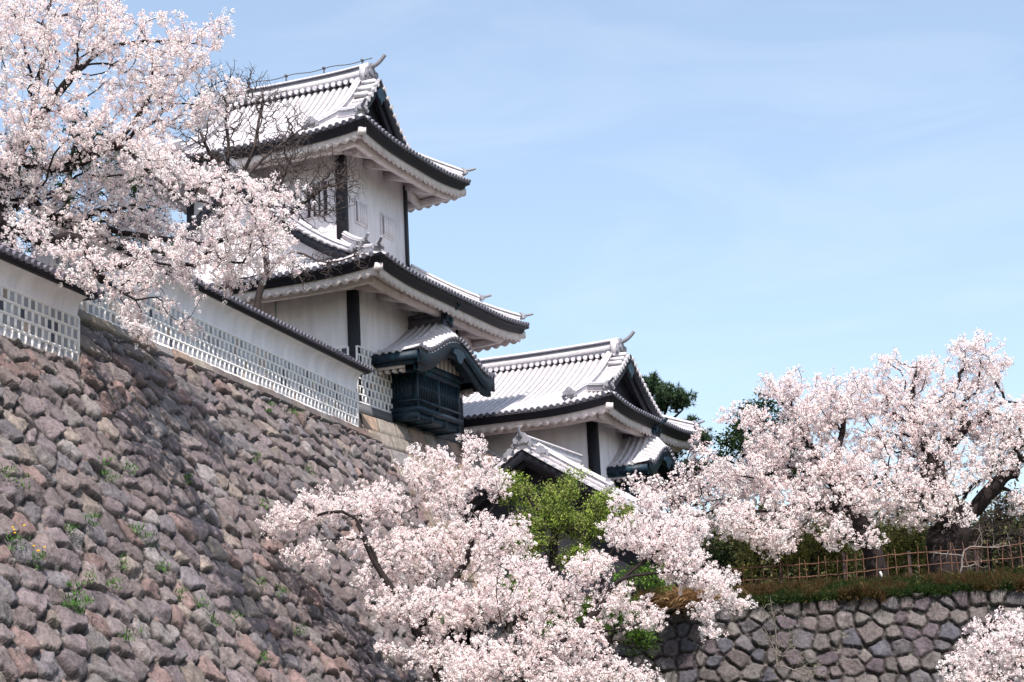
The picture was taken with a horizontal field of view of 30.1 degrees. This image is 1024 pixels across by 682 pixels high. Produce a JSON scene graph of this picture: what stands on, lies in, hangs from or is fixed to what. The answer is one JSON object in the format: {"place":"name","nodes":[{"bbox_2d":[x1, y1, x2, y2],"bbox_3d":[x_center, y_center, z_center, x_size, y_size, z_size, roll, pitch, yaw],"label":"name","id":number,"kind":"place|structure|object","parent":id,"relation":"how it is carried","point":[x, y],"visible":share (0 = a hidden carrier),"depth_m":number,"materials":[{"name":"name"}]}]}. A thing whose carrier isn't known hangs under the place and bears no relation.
{"place":"outdoors","nodes":[
{"label":"outdoors","id":0,"kind":"place"},
{"bbox_2d":[0,107,188,263],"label":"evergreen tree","id":1,"kind":"object","parent":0,"point":[134,190],"visible":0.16,"depth_m":47.62,"materials":[{"name":"green plant"}]},
{"bbox_2d":[436,611,473,622],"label":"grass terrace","id":2,"kind":"structure","parent":0,"point":[441,619],"depth_m":53.27,"materials":[{"name":"green plant"}]},
{"bbox_2d":[361,413,504,599],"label":"stone wall","id":3,"kind":"structure","parent":2,"relation":"on","point":[396,439],"depth_m":62.48,"materials":[{"name":"grey stone"}]},
{"bbox_2d":[462,440,473,465],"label":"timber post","id":4,"kind":"object","parent":3,"relation":"on","point":[468,453],"visible":0.11,"depth_m":67.05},
{"bbox_2d":[493,464,639,591],"bbox_3d":[1.581,5.570,55.051,4.380,4.308,3.207,-3,-12,0],"label":"maple tree","id":5,"kind":"object","parent":2,"relation":"on","point":[560,498],"visible":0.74,"depth_m":54.78,"materials":[{"name":"green plant"}]},
{"bbox_2d":[463,330,704,510],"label":"castle tower","id":6,"kind":"structure","parent":2,"relation":"on","point":[594,405],"depth_m":71.24,"materials":[{"name":"white paint"}]},
{"bbox_2d":[465,437,502,465],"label":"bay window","id":7,"kind":"structure","parent":6,"relation":"in","point":[490,451],"depth_m":70.32,"materials":[{"name":"paint"}]},
{"bbox_2d":[606,417,684,510],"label":"bay window","id":8,"kind":"structure","parent":6,"relation":"in","point":[648,455],"depth_m":71.24,"materials":[{"name":"grey tile"}]},
{"bbox_2d":[457,426,713,598],"bbox_3d":[1.409,6.819,64.829,9.944,7.232,5.467,-8,-13,22],"label":"gatehouse","id":9,"kind":"object","parent":2,"relation":"on","point":[537,460],"visible":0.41,"depth_m":63.18,"materials":[{"name":"paint"}]},
{"bbox_2d":[526,559,683,681],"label":"bush","id":10,"kind":"object","parent":2,"relation":"on","point":[647,582],"visible":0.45,"depth_m":49.38,"materials":[{"name":"green plant"}]},
{"bbox_2d":[642,370,715,514],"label":"pine tree","id":11,"kind":"object","parent":2,"relation":"on","point":[665,397],"visible":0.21,"depth_m":82.13,"materials":[{"name":"green plant"}]},
{"bbox_2d":[633,585,724,617],"bbox_3d":[4.376,6.815,50.318,2.954,1.086,2.118,4,-14,-29],"label":"grass clump","id":12,"kind":"object","parent":2,"relation":"on","point":[674,598],"visible":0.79,"depth_m":50.33,"materials":[{"name":"beige plant"}]},
{"bbox_2d":[621,423,757,587],"bbox_3d":[5.649,5.611,59.898,4.187,5.920,3.008,-3,-12,0],"label":"cherry tree","id":13,"kind":"object","parent":2,"relation":"on","point":[697,486],"visible":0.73,"depth_m":59.72,"materials":[{"name":"pink plant"}]},
{"bbox_2d":[676,538,746,589],"bbox_3d":[6.258,7.316,59.501,2.283,2.336,3.089,-3,-12,0],"label":"shrub","id":14,"kind":"object","parent":2,"relation":"on","point":[720,557],"visible":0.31,"depth_m":58.87,"materials":[{"name":"green plant"}]},
{"bbox_2d":[464,566,1023,621],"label":"grass","id":15,"kind":"structure","parent":2,"relation":"on","point":[918,587],"depth_m":50.77,"materials":[{"name":"green plant"}]},
{"bbox_2d":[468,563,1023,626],"bbox_3d":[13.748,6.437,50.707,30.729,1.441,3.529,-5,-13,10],"label":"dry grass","id":16,"kind":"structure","parent":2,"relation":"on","point":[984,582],"depth_m":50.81,"materials":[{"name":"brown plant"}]},
{"bbox_2d":[696,388,824,509],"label":"evergreen tree","id":17,"kind":"object","parent":2,"relation":"on","point":[733,445],"visible":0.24,"depth_m":75.82,"materials":[{"name":"green plant"}]},
{"bbox_2d":[724,507,813,585],"bbox_3d":[7.870,6.631,58.334,2.820,3.026,2.940,-6,-13,12],"label":"shrub","id":18,"kind":"object","parent":2,"relation":"on","point":[790,561],"visible":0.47,"depth_m":57.98,"materials":[{"name":"green plant"}]},
{"bbox_2d":[702,366,890,579],"bbox_3d":[8.406,4.141,56.321,5.279,7.097,4.382,-3,-12,0],"label":"cherry tree","id":19,"kind":"object","parent":2,"relation":"on","point":[857,524],"visible":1,"depth_m":56.13,"materials":[{"name":"pink plant"}]},
{"bbox_2d":[793,522,863,582],"bbox_3d":[9.618,6.775,58.095,2.540,2.500,3.301,-3,-12,0],"label":"shrub","id":20,"kind":"object","parent":2,"relation":"on","point":[820,551],"visible":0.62,"depth_m":57.68,"materials":[{"name":"green plant"}]},
{"bbox_2d":[688,478,1023,585],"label":"distant wood","id":21,"kind":"object","parent":2,"relation":"on","point":[768,573],"visible":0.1,"depth_m":69.44,"materials":[{"name":"green plant"}]},
{"bbox_2d":[711,537,1023,583],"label":"bamboo fence","id":22,"kind":"object","parent":2,"relation":"on","point":[909,565],"visible":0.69,"depth_m":54.27,"materials":[{"name":"brown wood"}]},
{"bbox_2d":[864,521,927,576],"bbox_3d":[11.823,6.637,57.564,2.416,2.335,3.163,-7,-13,18],"label":"shrub","id":23,"kind":"object","parent":2,"relation":"on","point":[899,541],"visible":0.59,"depth_m":57.11,"materials":[{"name":"green plant"}]},
{"bbox_2d":[816,327,1023,575],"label":"cherry tree","id":24,"kind":"object","parent":2,"relation":"on","point":[948,514],"visible":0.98,"depth_m":56.20,"materials":[{"name":"pink plant"}]},
{"bbox_2d":[931,528,1012,572],"bbox_3d":[12.611,5.826,52.393,2.227,1.571,1.136,-4,-13,8],"label":"bare shrub","id":25,"kind":"object","parent":2,"relation":"on","point":[962,555],"visible":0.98,"depth_m":52.41,"materials":[{"name":"brown plant"}]},
{"bbox_2d":[968,484,1023,571],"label":"shrub","id":26,"kind":"object","parent":2,"relation":"on","point":[995,525],"visible":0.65,"depth_m":58.00,"materials":[{"name":"green plant"}]},
{"bbox_2d":[0,0,1023,566],"label":"sky","id":27,"kind":"structure","parent":0,"point":[744,189],"materials":[{"name":"blue"}]},
{"bbox_2d":[495,570,548,653],"bbox_3d":[0.205,6.783,47.609,1.525,2.095,3.141,-3,-12,0],"label":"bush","id":28,"kind":"object","parent":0,"point":[513,582],"visible":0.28,"depth_m":47.45,"materials":[{"name":"green plant"}]},
{"label":"castle terrace","id":29,"kind":"structure","parent":0,"visible":0},
{"bbox_2d":[0,0,315,352],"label":"cherry tree","id":30,"kind":"object","parent":29,"relation":"on","point":[14,157],"visible":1,"depth_m":40.74,"materials":[{"name":"pink plant"}]},
{"bbox_2d":[170,60,314,295],"bbox_3d":[-7.334,-2.668,52.321,4.026,10.604,2.943,-3,-12,0],"label":"bare tree","id":31,"kind":"object","parent":29,"relation":"on","point":[228,156],"visible":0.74,"depth_m":52.92,"materials":[{"name":"brown plant"}]},
{"bbox_2d":[254,117,370,309],"bbox_3d":[-5.742,-1.696,54.415,3.438,9.470,2.846,-3,-12,0],"label":"bare tree","id":32,"kind":"object","parent":29,"relation":"on","point":[260,287],"visible":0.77,"depth_m":54.80,"materials":[{"name":"brown plant"}]},
{"bbox_2d":[116,54,532,445],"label":"castle tower","id":33,"kind":"structure","parent":29,"relation":"on","point":[414,337],"depth_m":64.33,"materials":[{"name":"white paint"}]},
{"bbox_2d":[305,179,329,219],"bbox_3d":[-6.626,-4.808,64.690,0.900,1.320,0.100,-8,-13,22],"label":"window","id":34,"kind":"structure","parent":33,"relation":"in","point":[320,194],"depth_m":64.63,"materials":[{"name":"white paint"}]},
{"bbox_2d":[353,198,367,227],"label":"window","id":35,"kind":"structure","parent":33,"relation":"in","point":[360,208],"depth_m":65.25,"materials":[{"name":"white paint"}]},
{"bbox_2d":[380,212,395,241],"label":"window","id":36,"kind":"structure","parent":33,"relation":"in","point":[387,224],"depth_m":67.11,"materials":[{"name":"white paint"}]},
{"bbox_2d":[371,304,495,435],"bbox_3d":[-2.553,0.857,64.597,1.976,4.131,6.220,-8,-13,22],"label":"bay window","id":37,"kind":"structure","parent":33,"relation":"in","point":[426,395],"depth_m":63.95,"materials":[{"name":"black wood"}]},
{"label":"ground","id":38,"kind":"structure","parent":0,"visible":0},
{"bbox_2d":[0,309,475,681],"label":"stone wall","id":39,"kind":"structure","parent":38,"relation":"on","point":[165,420],"depth_m":40.36,"materials":[{"name":"grey stone"}]},
{"bbox_2d":[1,464,18,480],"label":"weed","id":40,"kind":"object","parent":39,"relation":"on","point":[6,468],"visible":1,"depth_m":33.76,"materials":[{"name":"green plant"}]},
{"bbox_2d":[5,524,29,550],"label":"weed","id":41,"kind":"object","parent":39,"relation":"on","point":[12,539],"visible":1,"depth_m":32.44,"materials":[{"name":"green plant"}]},
{"bbox_2d":[13,472,30,489],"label":"weed","id":42,"kind":"object","parent":39,"relation":"on","point":[28,475],"visible":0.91,"depth_m":33.94,"materials":[{"name":"green plant"}]},
{"bbox_2d":[28,545,46,569],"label":"weed","id":43,"kind":"object","parent":39,"relation":"on","point":[42,552],"visible":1,"depth_m":32.74,"materials":[{"name":"green plant"}]},
{"bbox_2d":[0,243,104,363],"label":"plaster wall","id":44,"kind":"structure","parent":39,"relation":"on","point":[39,306],"depth_m":39.72,"materials":[{"name":"paint"}]},
{"bbox_2d":[64,523,79,536],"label":"weed","id":45,"kind":"object","parent":39,"relation":"on","point":[71,526],"visible":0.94,"depth_m":34.77,"materials":[{"name":"green plant"}]},
{"bbox_2d":[59,579,87,608],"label":"weed","id":46,"kind":"object","parent":39,"relation":"on","point":[68,584],"visible":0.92,"depth_m":32.85,"materials":[{"name":"green plant"}]},
{"bbox_2d":[62,586,94,613],"bbox_3d":[-7.451,4.487,33.021,0.715,0.508,0.537,4,-14,-28],"label":"weed","id":47,"kind":"object","parent":39,"relation":"on","point":[87,597],"visible":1,"depth_m":32.98,"materials":[{"name":"green plant"}]},
{"bbox_2d":[82,568,101,584],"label":"weed","id":48,"kind":"object","parent":39,"relation":"on","point":[83,582],"visible":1,"depth_m":34.06,"materials":[{"name":"green plant"}]},
{"bbox_2d":[83,511,104,528],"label":"weed","id":49,"kind":"object","parent":39,"relation":"on","point":[95,516],"visible":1,"depth_m":35.65,"materials":[{"name":"green plant"}]},
{"bbox_2d":[98,456,114,472],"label":"weed","id":50,"kind":"object","parent":39,"relation":"on","point":[103,462],"visible":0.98,"depth_m":38.10,"materials":[{"name":"green plant"}]},
{"bbox_2d":[100,468,122,482],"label":"weed","id":51,"kind":"object","parent":39,"relation":"on","point":[104,473],"visible":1,"depth_m":37.94,"materials":[{"name":"green plant"}]},
{"bbox_2d":[105,576,126,590],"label":"weed","id":52,"kind":"object","parent":39,"relation":"on","point":[112,582],"visible":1,"depth_m":34.82,"materials":[{"name":"green plant"}]},
{"bbox_2d":[117,550,130,568],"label":"weed","id":53,"kind":"object","parent":39,"relation":"on","point":[122,561],"visible":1,"depth_m":35.96,"materials":[{"name":"green plant"}]},
{"bbox_2d":[119,460,137,474],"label":"weed","id":54,"kind":"object","parent":39,"relation":"on","point":[126,465],"visible":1,"depth_m":39.09,"materials":[{"name":"green plant"}]},
{"bbox_2d":[116,625,143,642],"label":"weed","id":55,"kind":"object","parent":39,"relation":"on","point":[126,635],"visible":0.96,"depth_m":34.00,"materials":[{"name":"green plant"}]},
{"bbox_2d":[127,520,144,535],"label":"weed","id":56,"kind":"object","parent":39,"relation":"on","point":[132,525],"visible":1,"depth_m":37.52,"materials":[{"name":"green plant"}]},
{"bbox_2d":[138,527,156,544],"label":"weed","id":57,"kind":"object","parent":39,"relation":"on","point":[149,534],"visible":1,"depth_m":37.75,"materials":[{"name":"green plant"}]},
{"bbox_2d":[154,560,170,575],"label":"weed","id":58,"kind":"object","parent":39,"relation":"on","point":[162,563],"visible":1,"depth_m":37.46,"materials":[{"name":"green plant"}]},
{"bbox_2d":[174,587,188,601],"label":"weed","id":59,"kind":"object","parent":39,"relation":"on","point":[179,596],"visible":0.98,"depth_m":37.50,"materials":[{"name":"green plant"}]},
{"bbox_2d":[184,472,193,483],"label":"weed","id":60,"kind":"object","parent":39,"relation":"on","point":[187,475],"visible":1,"depth_m":41.98,"materials":[{"name":"green plant"}]},
{"bbox_2d":[191,596,209,608],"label":"weed","id":61,"kind":"object","parent":39,"relation":"on","point":[201,605],"visible":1,"depth_m":38.07,"materials":[{"name":"green plant"}]},
{"bbox_2d":[31,205,374,426],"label":"plaster wall","id":62,"kind":"structure","parent":39,"relation":"on","point":[249,343],"depth_m":51.42,"materials":[{"name":"paint"}]},
{"bbox_2d":[207,613,218,625],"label":"weed","id":63,"kind":"object","parent":39,"relation":"on","point":[213,618],"visible":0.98,"depth_m":38.12,"materials":[{"name":"green plant"}]},
{"bbox_2d":[226,608,244,624],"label":"weed","id":64,"kind":"object","parent":39,"relation":"on","point":[234,614],"visible":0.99,"depth_m":39.35,"materials":[{"name":"green plant"}]},
{"bbox_2d":[252,451,264,465],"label":"weed","id":65,"kind":"object","parent":39,"relation":"on","point":[256,457],"visible":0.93,"depth_m":47.42,"materials":[{"name":"green plant"}]},
{"bbox_2d":[255,576,267,589],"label":"weed","id":66,"kind":"object","parent":39,"relation":"on","point":[257,582],"visible":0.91,"depth_m":41.95,"materials":[{"name":"green plant"}]},
{"bbox_2d":[256,649,272,663],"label":"weed","id":67,"kind":"object","parent":39,"relation":"on","point":[264,657],"visible":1,"depth_m":39.34,"materials":[{"name":"green plant"}]},
{"bbox_2d":[259,498,272,508],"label":"weed","id":68,"kind":"object","parent":39,"relation":"on","point":[265,507],"visible":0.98,"depth_m":45.80,"materials":[{"name":"green plant"}]},
{"bbox_2d":[265,401,274,412],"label":"weed","id":69,"kind":"object","parent":39,"relation":"on","point":[270,404],"visible":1,"depth_m":51.09,"materials":[{"name":"green plant"}]},
{"bbox_2d":[274,582,289,595],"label":"weed","id":70,"kind":"object","parent":39,"relation":"on","point":[284,590],"visible":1,"depth_m":42.83,"materials":[{"name":"green plant"}]},
{"bbox_2d":[287,408,303,414],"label":"weed","id":71,"kind":"object","parent":39,"relation":"on","point":[292,410],"visible":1,"depth_m":53.01,"materials":[{"name":"green plant"}]},
{"bbox_2d":[292,623,307,637],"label":"weed","id":72,"kind":"object","parent":39,"relation":"on","point":[299,630],"visible":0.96,"depth_m":42.44,"materials":[{"name":"green plant"}]},
{"bbox_2d":[305,462,316,477],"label":"weed","id":73,"kind":"object","parent":39,"relation":"on","point":[309,468],"visible":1,"depth_m":50.98,"materials":[{"name":"green plant"}]},
{"bbox_2d":[255,430,537,681],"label":"cherry tree","id":74,"kind":"object","parent":38,"relation":"on","point":[435,662],"visible":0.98,"depth_m":43.91,"materials":[{"name":"pink plant"}]},
{"bbox_2d":[434,486,757,681],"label":"cherry tree","id":75,"kind":"object","parent":38,"relation":"on","point":[528,663],"visible":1,"depth_m":41.22,"materials":[{"name":"pink plant"}]},
{"bbox_2d":[470,588,1023,681],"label":"stone wall","id":76,"kind":"structure","parent":38,"relation":"on","point":[915,637],"depth_m":50.34,"materials":[{"name":"grey stone"}]},
{"bbox_2d":[751,597,829,681],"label":"sapling","id":77,"kind":"object","parent":76,"relation":"on","point":[776,651],"visible":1,"depth_m":48.97,"materials":[{"name":"brown plant"}]},
{"bbox_2d":[935,606,1023,681],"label":"cherry tree","id":78,"kind":"object","parent":38,"relation":"on","point":[1010,652],"visible":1,"depth_m":37.11,"materials":[{"name":"pink plant"}]}
]}

